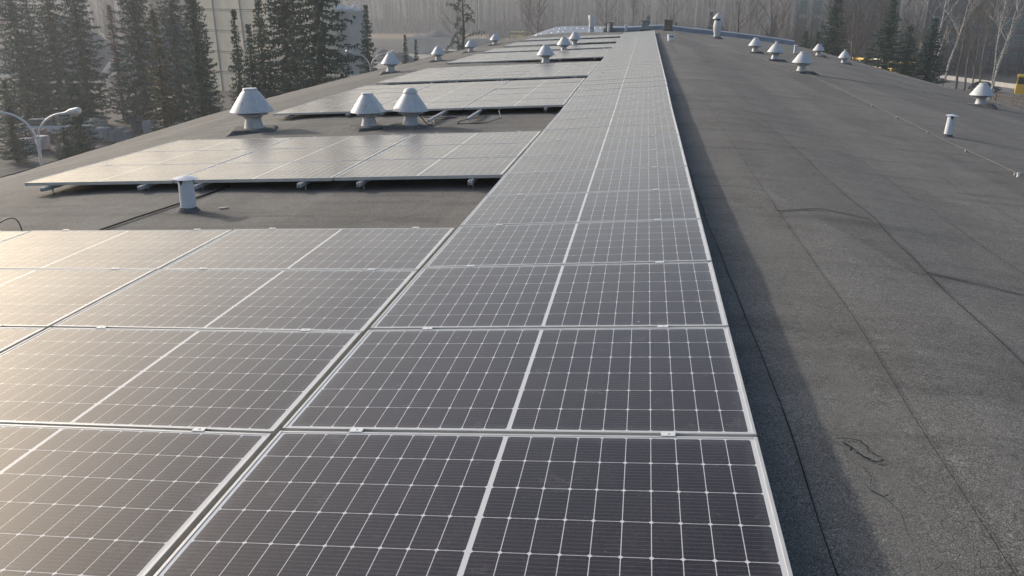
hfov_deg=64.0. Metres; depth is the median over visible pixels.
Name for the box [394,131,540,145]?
solar panel
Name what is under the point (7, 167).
storage yard
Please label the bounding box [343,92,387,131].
roof fan
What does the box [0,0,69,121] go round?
spruce tree
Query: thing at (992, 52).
window
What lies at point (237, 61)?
spruce tree
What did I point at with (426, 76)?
solar panel
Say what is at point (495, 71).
solar panel
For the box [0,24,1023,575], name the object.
flat hall building
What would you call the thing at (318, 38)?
spruce tree
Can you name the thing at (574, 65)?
solar panel
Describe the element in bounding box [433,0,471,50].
bare tree
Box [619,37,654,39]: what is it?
solar panel
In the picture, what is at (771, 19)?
bare tree
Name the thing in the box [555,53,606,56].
solar panel
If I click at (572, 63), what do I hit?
solar panel
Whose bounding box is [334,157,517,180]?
solar panel
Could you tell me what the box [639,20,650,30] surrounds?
sheet metal chimney
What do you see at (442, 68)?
solar panel
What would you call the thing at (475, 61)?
solar panel
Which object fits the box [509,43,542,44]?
solar panel
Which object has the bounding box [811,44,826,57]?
roof fan
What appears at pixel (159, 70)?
spruce tree
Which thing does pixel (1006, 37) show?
window
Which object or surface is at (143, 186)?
mounting rail
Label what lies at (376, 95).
solar panel
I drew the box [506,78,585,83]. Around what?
solar panel
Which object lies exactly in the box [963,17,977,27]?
window
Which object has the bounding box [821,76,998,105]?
lightning wire
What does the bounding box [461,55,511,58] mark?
solar panel
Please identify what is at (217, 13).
panel clad building
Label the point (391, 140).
solar panel
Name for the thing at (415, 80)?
solar panel
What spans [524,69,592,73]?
solar panel
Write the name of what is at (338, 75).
beige store
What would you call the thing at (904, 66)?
spruce tree
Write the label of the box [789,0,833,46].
white pillar building
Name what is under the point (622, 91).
solar panel
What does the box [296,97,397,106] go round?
solar panel
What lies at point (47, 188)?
mounting rail
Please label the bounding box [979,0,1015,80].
bare tree
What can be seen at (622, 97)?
solar panel
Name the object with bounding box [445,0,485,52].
crooked pine tree
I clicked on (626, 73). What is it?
solar panel
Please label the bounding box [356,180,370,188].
mounting rail
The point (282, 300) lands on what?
solar panel
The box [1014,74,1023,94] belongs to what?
yellow bus
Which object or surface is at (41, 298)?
solar panel
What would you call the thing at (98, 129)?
stacked goods pallet
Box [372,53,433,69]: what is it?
gravel track
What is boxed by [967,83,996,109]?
roof fan
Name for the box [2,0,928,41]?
woodland
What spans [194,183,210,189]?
mounting rail
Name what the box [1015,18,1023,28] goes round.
window
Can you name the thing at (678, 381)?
solar panel
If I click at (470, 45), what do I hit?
roof fan
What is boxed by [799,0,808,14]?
window
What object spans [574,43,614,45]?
solar panel
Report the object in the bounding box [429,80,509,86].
solar panel
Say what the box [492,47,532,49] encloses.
solar panel
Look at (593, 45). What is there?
solar panel
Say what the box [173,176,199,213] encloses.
vent pipe
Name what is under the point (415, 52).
spruce tree
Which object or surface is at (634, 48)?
solar panel
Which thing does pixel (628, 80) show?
solar panel
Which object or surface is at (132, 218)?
roof cable
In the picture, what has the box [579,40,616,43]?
solar panel
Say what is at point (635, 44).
solar panel
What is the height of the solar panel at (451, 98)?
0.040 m
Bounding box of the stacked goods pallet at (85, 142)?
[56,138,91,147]
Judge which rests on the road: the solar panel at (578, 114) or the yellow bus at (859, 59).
the yellow bus at (859, 59)
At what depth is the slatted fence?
101.20 m
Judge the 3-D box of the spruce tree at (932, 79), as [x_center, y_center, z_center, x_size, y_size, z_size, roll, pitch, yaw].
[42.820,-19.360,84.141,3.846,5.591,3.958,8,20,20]
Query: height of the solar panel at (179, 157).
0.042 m
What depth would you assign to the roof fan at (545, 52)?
25.96 m
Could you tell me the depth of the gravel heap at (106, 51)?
134.07 m
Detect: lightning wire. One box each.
[674,33,1016,175]
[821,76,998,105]
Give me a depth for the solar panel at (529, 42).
40.95 m
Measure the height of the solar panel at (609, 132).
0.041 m
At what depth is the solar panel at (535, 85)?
17.63 m
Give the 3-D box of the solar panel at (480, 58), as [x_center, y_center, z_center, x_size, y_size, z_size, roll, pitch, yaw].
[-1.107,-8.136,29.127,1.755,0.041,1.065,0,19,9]
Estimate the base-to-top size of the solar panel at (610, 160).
0.042 m
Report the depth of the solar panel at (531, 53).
30.84 m
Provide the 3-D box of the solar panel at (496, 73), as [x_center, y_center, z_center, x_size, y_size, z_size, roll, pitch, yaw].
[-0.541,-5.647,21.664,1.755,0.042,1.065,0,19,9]
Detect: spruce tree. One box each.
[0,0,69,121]
[0,80,37,162]
[18,0,55,108]
[31,0,83,122]
[49,70,103,158]
[50,130,77,161]
[53,0,117,124]
[105,5,132,117]
[107,0,182,125]
[146,9,184,130]
[155,0,206,121]
[178,0,221,120]
[180,1,228,112]
[189,80,213,118]
[226,9,253,104]
[243,24,265,98]
[246,0,279,97]
[255,0,316,96]
[271,0,360,91]
[356,5,377,73]
[401,35,409,63]
[413,39,418,60]
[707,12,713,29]
[770,15,777,37]
[799,31,810,47]
[812,32,823,52]
[818,0,849,56]
[861,53,872,64]
[866,0,910,73]
[890,24,921,79]
[896,61,911,75]
[909,18,948,83]
[926,72,938,83]
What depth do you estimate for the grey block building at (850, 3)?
175.13 m
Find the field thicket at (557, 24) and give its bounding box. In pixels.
[484,5,790,41]
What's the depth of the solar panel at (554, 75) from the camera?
20.15 m
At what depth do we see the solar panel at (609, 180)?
7.40 m
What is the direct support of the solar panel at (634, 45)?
on the mounting rail
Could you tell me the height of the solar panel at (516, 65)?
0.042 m
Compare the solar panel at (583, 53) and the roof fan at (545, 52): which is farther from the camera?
the solar panel at (583, 53)
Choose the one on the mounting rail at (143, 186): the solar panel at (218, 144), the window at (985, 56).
the solar panel at (218, 144)
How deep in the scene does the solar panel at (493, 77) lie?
20.43 m
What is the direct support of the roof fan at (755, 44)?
on the flat hall building at (866, 260)
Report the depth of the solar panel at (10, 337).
4.32 m
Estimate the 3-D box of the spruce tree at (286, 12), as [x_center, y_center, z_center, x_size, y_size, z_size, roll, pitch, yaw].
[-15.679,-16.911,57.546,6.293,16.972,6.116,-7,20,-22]
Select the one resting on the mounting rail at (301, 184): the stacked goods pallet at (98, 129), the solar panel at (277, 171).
the solar panel at (277, 171)
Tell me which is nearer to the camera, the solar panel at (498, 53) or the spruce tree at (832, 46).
the solar panel at (498, 53)
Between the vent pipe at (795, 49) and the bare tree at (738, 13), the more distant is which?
the bare tree at (738, 13)
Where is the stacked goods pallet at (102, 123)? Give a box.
[86,118,107,126]
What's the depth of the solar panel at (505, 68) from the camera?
23.62 m
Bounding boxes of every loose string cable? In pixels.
[0,217,22,230]
[423,110,469,117]
[457,109,501,123]
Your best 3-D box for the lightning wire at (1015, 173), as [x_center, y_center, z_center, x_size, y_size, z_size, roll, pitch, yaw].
[8.506,-8.212,29.120,1.538,0.674,41.128,2,19,4]
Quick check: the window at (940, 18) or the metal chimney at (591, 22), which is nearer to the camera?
the metal chimney at (591, 22)
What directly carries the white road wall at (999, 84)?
on the road
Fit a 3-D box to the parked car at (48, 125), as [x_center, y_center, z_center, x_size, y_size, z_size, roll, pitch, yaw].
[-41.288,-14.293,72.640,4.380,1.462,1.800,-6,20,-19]
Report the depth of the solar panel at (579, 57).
27.24 m
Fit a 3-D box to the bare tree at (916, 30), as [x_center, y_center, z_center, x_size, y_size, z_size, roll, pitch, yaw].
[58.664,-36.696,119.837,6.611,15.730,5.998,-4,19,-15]
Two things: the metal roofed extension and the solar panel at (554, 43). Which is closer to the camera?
the solar panel at (554, 43)
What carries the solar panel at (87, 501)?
on the mounting rail
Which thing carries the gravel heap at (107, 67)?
on the ground at (393, 41)
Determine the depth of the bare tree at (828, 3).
104.01 m
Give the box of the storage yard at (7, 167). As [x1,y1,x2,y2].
[0,89,236,176]
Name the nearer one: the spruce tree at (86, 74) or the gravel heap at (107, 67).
the spruce tree at (86, 74)
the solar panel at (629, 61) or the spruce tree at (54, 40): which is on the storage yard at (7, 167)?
the spruce tree at (54, 40)
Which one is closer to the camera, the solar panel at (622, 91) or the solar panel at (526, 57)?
the solar panel at (622, 91)
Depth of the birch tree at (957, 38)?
92.78 m
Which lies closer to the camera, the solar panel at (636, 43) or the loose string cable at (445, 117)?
the loose string cable at (445, 117)
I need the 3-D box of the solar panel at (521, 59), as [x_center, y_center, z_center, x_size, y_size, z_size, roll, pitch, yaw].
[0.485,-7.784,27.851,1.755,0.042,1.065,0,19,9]
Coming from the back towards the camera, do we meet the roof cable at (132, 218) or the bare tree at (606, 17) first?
the bare tree at (606, 17)
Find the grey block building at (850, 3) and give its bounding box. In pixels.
[833,0,900,56]
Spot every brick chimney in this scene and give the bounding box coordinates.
[604,22,614,31]
[663,19,674,30]
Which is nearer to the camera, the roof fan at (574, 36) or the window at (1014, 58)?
the roof fan at (574, 36)
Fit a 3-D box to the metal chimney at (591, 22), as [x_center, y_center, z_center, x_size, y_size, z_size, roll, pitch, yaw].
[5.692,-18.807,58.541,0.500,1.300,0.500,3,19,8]
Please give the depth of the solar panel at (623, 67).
21.32 m
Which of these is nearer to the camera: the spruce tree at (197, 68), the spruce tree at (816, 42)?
the spruce tree at (197, 68)
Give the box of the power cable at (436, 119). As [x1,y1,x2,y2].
[420,116,455,126]
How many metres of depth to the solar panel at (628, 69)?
20.34 m
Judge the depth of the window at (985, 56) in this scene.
176.32 m
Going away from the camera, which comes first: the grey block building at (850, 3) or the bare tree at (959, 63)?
the bare tree at (959, 63)
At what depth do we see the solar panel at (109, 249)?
6.02 m
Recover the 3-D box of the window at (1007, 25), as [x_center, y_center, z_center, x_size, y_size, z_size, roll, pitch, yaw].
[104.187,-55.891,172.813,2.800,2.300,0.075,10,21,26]
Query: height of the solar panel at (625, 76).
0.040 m
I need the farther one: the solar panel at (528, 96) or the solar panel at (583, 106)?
the solar panel at (528, 96)
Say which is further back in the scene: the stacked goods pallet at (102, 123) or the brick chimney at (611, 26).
the stacked goods pallet at (102, 123)
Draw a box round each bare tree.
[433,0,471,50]
[516,0,549,33]
[520,0,540,35]
[594,0,622,25]
[627,0,644,25]
[661,0,687,25]
[703,0,723,26]
[709,0,785,34]
[741,0,770,33]
[748,0,797,39]
[767,0,792,38]
[820,0,854,51]
[836,0,890,62]
[843,0,877,60]
[870,0,910,67]
[898,0,937,75]
[921,0,1005,88]
[954,0,1001,91]
[956,5,1001,93]
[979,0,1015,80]
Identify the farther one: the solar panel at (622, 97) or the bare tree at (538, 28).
the bare tree at (538, 28)
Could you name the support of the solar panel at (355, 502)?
on the mounting rail
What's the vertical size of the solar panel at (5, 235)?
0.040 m
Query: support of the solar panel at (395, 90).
on the mounting rail
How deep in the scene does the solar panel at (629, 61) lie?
23.30 m
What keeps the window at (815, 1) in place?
in the white pillar building at (803, 4)
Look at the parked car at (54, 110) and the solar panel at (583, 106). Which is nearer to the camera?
the solar panel at (583, 106)
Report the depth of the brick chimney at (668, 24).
53.00 m
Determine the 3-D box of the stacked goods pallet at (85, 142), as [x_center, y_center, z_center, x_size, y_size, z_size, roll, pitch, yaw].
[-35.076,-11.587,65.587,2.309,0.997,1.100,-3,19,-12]
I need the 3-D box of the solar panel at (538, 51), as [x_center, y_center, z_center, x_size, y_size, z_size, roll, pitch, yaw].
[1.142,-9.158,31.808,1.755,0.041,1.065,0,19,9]
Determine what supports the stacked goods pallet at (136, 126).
on the storage yard at (7, 167)
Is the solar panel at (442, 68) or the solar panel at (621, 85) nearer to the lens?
the solar panel at (621, 85)
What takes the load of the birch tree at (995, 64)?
on the ground at (393, 41)
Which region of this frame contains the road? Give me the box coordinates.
[915,75,1023,109]
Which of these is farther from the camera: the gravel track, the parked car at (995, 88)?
the gravel track
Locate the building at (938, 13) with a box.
[920,0,1023,70]
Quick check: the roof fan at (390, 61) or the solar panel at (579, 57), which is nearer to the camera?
the roof fan at (390, 61)
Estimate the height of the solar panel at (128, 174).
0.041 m
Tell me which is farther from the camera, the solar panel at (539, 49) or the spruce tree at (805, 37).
the spruce tree at (805, 37)
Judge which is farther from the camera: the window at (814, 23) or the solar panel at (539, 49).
the window at (814, 23)
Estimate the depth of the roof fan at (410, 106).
12.84 m
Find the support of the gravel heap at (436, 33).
on the ground at (393, 41)
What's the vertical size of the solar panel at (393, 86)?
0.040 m
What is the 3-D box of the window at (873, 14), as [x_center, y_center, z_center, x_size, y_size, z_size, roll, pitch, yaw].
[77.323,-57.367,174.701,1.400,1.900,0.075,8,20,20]
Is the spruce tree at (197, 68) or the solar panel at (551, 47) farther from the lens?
the spruce tree at (197, 68)
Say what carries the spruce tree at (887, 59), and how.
on the ground at (393, 41)
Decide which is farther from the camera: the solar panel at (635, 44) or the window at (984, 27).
the window at (984, 27)
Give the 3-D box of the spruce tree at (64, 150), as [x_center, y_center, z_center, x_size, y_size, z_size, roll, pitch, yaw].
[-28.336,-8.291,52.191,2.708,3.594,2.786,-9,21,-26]
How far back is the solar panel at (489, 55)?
31.12 m
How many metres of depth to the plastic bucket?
37.75 m
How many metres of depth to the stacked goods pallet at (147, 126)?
72.74 m
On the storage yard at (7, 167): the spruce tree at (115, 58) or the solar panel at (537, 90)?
the spruce tree at (115, 58)
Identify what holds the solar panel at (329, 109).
on the mounting rail
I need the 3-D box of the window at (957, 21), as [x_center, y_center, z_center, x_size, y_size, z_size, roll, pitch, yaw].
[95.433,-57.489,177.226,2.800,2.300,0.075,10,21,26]
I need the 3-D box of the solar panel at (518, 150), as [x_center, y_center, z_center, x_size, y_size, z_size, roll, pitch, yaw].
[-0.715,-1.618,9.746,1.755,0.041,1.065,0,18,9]
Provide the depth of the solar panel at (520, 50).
33.71 m
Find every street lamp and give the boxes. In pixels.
[0,107,81,165]
[345,50,393,71]
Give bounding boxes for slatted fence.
[953,88,1023,109]
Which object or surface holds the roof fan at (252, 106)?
on the flat hall building at (866, 260)
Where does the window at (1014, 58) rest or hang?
in the building at (938, 13)
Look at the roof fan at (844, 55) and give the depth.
34.45 m
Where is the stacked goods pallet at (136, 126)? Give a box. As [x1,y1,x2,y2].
[130,116,143,131]
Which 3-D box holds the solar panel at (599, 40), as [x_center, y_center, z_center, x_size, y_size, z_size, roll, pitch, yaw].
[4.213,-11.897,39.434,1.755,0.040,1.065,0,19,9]
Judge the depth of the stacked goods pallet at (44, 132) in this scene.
68.86 m
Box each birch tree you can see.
[921,0,959,71]
[940,0,979,85]
[985,0,1023,99]
[990,0,1017,99]
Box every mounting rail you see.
[40,185,63,194]
[137,184,156,190]
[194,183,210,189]
[297,181,312,189]
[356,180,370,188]
[428,110,450,122]
[466,109,484,120]
[468,178,477,187]
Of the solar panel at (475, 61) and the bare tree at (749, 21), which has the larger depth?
the bare tree at (749, 21)
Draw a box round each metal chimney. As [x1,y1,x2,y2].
[589,15,594,31]
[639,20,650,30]
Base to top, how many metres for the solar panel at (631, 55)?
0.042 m
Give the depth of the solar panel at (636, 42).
35.22 m
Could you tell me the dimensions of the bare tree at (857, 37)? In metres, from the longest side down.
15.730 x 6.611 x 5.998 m
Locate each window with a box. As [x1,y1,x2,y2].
[797,18,805,31]
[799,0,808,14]
[811,18,820,32]
[813,0,822,14]
[871,14,878,23]
[928,16,943,27]
[940,50,954,61]
[943,34,957,44]
[945,17,960,27]
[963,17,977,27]
[973,51,989,62]
[977,34,992,45]
[979,17,995,28]
[991,52,1006,62]
[994,35,1010,45]
[997,17,1013,28]
[1009,52,1022,63]
[1012,35,1023,46]
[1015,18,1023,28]
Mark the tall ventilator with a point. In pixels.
(717, 25)
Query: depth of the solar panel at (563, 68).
22.35 m
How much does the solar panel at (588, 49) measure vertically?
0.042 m
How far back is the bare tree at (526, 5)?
167.15 m
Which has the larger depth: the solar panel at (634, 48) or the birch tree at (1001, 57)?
the birch tree at (1001, 57)
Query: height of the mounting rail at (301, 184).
0.171 m
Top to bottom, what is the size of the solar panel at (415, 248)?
0.041 m
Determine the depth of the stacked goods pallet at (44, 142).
64.67 m
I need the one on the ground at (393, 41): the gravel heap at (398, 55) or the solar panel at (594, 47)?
the gravel heap at (398, 55)
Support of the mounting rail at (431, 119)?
attached to the flat hall building at (866, 260)
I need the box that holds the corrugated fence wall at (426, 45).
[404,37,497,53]
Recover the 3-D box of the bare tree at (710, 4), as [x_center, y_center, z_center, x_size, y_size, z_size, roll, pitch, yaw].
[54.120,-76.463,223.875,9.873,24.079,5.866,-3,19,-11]
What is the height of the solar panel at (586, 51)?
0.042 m
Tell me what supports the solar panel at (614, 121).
on the mounting rail
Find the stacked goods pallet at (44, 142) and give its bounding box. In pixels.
[18,135,51,153]
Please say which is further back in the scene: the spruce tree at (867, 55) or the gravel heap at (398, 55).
the gravel heap at (398, 55)
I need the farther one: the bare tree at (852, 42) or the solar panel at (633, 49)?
the bare tree at (852, 42)
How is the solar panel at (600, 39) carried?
on the mounting rail
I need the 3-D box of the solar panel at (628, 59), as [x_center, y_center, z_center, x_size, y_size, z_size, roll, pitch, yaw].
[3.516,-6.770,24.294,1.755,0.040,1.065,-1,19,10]
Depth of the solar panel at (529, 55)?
29.85 m
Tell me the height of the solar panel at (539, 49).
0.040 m
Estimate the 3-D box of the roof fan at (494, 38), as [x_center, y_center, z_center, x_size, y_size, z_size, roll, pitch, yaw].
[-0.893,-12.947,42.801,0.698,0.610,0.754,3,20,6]
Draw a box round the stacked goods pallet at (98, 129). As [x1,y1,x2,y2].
[78,124,102,139]
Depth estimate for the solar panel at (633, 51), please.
28.25 m
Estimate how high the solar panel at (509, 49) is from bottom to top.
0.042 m
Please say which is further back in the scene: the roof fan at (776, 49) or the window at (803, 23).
the window at (803, 23)
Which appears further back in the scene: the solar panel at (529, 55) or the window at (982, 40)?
the window at (982, 40)
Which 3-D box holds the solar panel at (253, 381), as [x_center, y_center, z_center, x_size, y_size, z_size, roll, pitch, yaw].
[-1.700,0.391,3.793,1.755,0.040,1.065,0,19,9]
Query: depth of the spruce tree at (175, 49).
75.17 m
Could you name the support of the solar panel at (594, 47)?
on the mounting rail
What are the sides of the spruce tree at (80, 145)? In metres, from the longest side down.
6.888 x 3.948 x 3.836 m
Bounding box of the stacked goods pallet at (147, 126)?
[142,120,158,133]
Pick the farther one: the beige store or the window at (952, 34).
the window at (952, 34)
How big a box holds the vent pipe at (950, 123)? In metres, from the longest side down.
0.366 x 0.228 x 0.228 m
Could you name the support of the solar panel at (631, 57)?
on the mounting rail
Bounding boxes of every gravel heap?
[0,17,116,77]
[95,20,192,83]
[369,49,414,62]
[401,30,456,45]
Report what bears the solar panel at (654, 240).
on the mounting rail
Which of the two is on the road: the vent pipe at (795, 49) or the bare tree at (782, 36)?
the bare tree at (782, 36)
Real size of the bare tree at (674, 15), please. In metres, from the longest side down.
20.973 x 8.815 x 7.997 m
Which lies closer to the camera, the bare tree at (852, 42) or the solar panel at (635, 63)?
the solar panel at (635, 63)
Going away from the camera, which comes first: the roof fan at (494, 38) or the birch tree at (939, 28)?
the roof fan at (494, 38)
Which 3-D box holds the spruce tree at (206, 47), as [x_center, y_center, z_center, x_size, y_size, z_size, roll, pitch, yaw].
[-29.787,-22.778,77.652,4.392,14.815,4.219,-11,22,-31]
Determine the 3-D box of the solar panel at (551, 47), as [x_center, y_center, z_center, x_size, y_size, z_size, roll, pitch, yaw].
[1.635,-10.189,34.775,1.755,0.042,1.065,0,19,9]
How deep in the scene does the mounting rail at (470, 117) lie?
13.76 m
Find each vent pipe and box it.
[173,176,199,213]
[793,45,797,54]
[942,114,958,137]
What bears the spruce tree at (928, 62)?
on the ground at (393, 41)
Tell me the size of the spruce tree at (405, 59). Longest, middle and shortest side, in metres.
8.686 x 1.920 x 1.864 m
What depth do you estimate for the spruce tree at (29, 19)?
79.66 m
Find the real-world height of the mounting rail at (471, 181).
0.185 m
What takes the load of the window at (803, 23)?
in the white pillar building at (803, 4)
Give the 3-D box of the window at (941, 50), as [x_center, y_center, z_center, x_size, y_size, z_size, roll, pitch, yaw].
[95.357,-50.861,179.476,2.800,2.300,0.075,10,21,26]
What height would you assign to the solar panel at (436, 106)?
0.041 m
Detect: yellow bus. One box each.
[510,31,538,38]
[848,57,916,72]
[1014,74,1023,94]
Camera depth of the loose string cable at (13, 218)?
7.17 m
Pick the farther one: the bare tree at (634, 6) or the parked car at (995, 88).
the bare tree at (634, 6)
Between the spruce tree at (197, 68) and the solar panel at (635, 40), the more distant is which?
the spruce tree at (197, 68)
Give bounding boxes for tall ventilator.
[711,13,723,38]
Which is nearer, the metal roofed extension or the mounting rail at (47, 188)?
the mounting rail at (47, 188)
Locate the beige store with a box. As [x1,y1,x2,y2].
[326,72,362,81]
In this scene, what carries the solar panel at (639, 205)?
on the mounting rail
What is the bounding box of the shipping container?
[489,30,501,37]
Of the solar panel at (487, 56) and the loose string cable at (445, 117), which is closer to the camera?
the loose string cable at (445, 117)
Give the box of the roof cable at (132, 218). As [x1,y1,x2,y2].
[98,185,229,229]
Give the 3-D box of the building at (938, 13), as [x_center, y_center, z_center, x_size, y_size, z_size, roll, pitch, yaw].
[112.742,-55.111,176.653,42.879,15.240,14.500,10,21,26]
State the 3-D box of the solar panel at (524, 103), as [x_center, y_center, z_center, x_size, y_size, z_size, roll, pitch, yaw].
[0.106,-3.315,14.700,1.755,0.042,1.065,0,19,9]
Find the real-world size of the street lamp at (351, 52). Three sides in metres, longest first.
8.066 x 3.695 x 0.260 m
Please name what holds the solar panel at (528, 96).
on the mounting rail
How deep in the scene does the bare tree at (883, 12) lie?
117.83 m
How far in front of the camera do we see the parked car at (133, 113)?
79.12 m
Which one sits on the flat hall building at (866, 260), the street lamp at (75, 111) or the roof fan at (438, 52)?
the roof fan at (438, 52)
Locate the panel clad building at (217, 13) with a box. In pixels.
[187,0,341,92]
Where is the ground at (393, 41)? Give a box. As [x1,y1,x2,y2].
[0,0,1023,97]
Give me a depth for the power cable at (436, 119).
13.54 m
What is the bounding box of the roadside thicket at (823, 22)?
[783,0,1023,74]
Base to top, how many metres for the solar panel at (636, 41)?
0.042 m
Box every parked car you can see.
[18,118,69,135]
[38,108,72,124]
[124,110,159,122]
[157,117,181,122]
[968,81,1001,92]
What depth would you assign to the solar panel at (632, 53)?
27.27 m
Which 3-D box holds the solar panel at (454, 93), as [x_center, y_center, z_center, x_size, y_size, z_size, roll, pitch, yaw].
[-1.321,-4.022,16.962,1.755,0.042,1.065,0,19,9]
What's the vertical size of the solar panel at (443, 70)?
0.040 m
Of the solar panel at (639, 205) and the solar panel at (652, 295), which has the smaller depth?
the solar panel at (652, 295)
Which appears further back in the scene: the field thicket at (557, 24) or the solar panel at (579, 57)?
the field thicket at (557, 24)
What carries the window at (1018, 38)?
in the building at (938, 13)
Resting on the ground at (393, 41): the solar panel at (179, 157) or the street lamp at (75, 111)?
the street lamp at (75, 111)
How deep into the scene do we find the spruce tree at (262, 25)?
58.05 m
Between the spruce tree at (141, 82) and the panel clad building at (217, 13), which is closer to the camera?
the spruce tree at (141, 82)
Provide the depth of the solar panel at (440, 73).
22.93 m
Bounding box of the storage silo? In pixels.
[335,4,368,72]
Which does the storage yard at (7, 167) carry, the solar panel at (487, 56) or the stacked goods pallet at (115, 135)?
the stacked goods pallet at (115, 135)
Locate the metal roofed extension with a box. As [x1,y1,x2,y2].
[531,26,624,35]
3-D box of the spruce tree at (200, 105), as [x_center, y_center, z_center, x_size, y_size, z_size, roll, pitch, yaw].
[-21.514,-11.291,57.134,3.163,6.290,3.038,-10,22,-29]
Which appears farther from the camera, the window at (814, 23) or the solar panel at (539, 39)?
the window at (814, 23)
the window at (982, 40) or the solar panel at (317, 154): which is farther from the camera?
the window at (982, 40)
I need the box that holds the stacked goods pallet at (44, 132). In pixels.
[28,129,52,140]
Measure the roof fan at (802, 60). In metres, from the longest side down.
0.835 x 0.774 x 0.676 m
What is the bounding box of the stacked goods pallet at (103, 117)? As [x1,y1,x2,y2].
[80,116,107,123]
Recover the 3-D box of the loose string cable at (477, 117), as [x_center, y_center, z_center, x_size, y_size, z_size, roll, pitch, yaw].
[-0.469,-2.941,13.848,0.742,0.178,1.407,3,19,8]
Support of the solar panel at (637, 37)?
on the mounting rail
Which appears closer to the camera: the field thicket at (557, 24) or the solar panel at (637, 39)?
the solar panel at (637, 39)
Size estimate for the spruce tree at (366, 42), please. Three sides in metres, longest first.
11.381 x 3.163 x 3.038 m
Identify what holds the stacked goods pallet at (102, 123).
on the storage yard at (7, 167)
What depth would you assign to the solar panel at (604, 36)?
43.97 m
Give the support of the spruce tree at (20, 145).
on the storage yard at (7, 167)
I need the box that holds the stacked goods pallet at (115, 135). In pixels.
[101,127,131,142]
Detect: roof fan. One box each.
[226,88,277,136]
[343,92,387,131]
[379,53,399,74]
[382,87,433,129]
[429,46,444,62]
[461,40,476,53]
[489,34,499,45]
[535,45,555,63]
[557,37,570,50]
[569,32,581,44]
[746,38,763,53]
[764,41,786,61]
[788,52,818,74]
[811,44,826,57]
[838,49,851,64]
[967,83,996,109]
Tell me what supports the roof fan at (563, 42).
on the flat hall building at (866, 260)
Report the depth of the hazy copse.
162.95 m
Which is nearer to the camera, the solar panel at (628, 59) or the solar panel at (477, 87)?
the solar panel at (477, 87)
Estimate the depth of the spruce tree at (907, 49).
86.46 m
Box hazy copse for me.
[0,0,188,48]
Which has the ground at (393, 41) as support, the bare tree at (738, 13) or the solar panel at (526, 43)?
the bare tree at (738, 13)
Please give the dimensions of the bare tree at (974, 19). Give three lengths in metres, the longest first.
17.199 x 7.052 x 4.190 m
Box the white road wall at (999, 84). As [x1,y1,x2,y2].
[940,75,1015,88]
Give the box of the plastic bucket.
[667,34,673,40]
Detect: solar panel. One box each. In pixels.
[0,229,231,270]
[0,230,28,241]
[0,268,155,328]
[0,325,45,353]
[0,326,361,438]
[0,424,271,575]
[24,163,219,185]
[52,268,417,336]
[87,149,259,165]
[138,137,292,151]
[153,428,792,575]
[162,227,454,272]
[174,160,363,182]
[224,146,390,162]
[263,134,413,148]
[273,104,381,115]
[282,325,756,436]
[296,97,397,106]
[319,92,402,99]
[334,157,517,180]
[336,87,424,94]
[352,83,435,89]
[367,143,530,159]
[370,261,727,329]
[376,77,452,83]
[382,101,473,111]
[385,95,484,103]
[391,74,460,78]
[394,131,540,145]
[402,71,468,75]
[413,68,476,72]
[417,85,501,91]
[417,89,493,96]
[423,66,482,69]
[424,219,711,266]
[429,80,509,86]
[445,75,519,81]
[447,59,500,63]
[454,57,506,60]
[456,71,526,76]
[460,189,700,225]
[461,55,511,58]
[464,68,531,73]
[464,98,568,109]
[468,54,513,56]
[472,66,536,70]
[475,52,519,54]
[476,92,573,100]
[480,64,539,67]
[482,49,527,52]
[486,86,577,94]
[486,166,692,195]
[488,48,529,50]
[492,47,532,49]
[496,82,581,88]
[498,57,552,61]
[503,44,540,46]
[504,55,555,58]
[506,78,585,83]
[506,148,686,172]
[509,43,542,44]
[509,53,559,56]
[512,42,545,43]
[514,52,561,54]
[516,72,590,78]
[517,50,564,53]
[521,134,682,155]
[523,38,555,40]
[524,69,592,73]
[525,48,568,50]
[529,66,595,70]
[530,46,571,48]
[534,123,678,140]
[535,64,597,67]
[538,61,599,65]
[541,42,578,44]
[544,114,675,129]
[551,55,605,59]
[553,106,673,119]
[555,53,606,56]
[558,51,607,54]
[560,98,671,111]
[562,50,609,52]
[564,48,610,51]
[566,91,669,103]
[568,46,612,49]
[571,86,667,96]
[572,44,613,46]
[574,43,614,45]
[576,81,666,90]
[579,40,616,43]
[581,39,617,41]
[581,76,665,84]
[583,39,618,40]
[584,73,664,80]
[588,35,620,37]
[588,69,663,76]
[591,66,662,72]
[594,63,662,69]
[596,61,661,66]
[598,58,660,64]
[601,56,660,61]
[602,54,659,59]
[604,53,659,57]
[606,51,658,55]
[607,49,658,53]
[609,48,657,51]
[610,46,657,50]
[611,45,657,48]
[612,44,657,47]
[614,42,656,45]
[615,40,656,43]
[615,41,656,44]
[616,39,655,42]
[617,38,655,41]
[618,37,655,40]
[619,36,655,38]
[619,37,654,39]
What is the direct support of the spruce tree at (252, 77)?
on the ground at (393, 41)
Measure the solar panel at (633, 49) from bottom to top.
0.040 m
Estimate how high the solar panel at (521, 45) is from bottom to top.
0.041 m
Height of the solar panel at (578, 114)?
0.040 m
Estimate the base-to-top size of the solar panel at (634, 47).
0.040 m

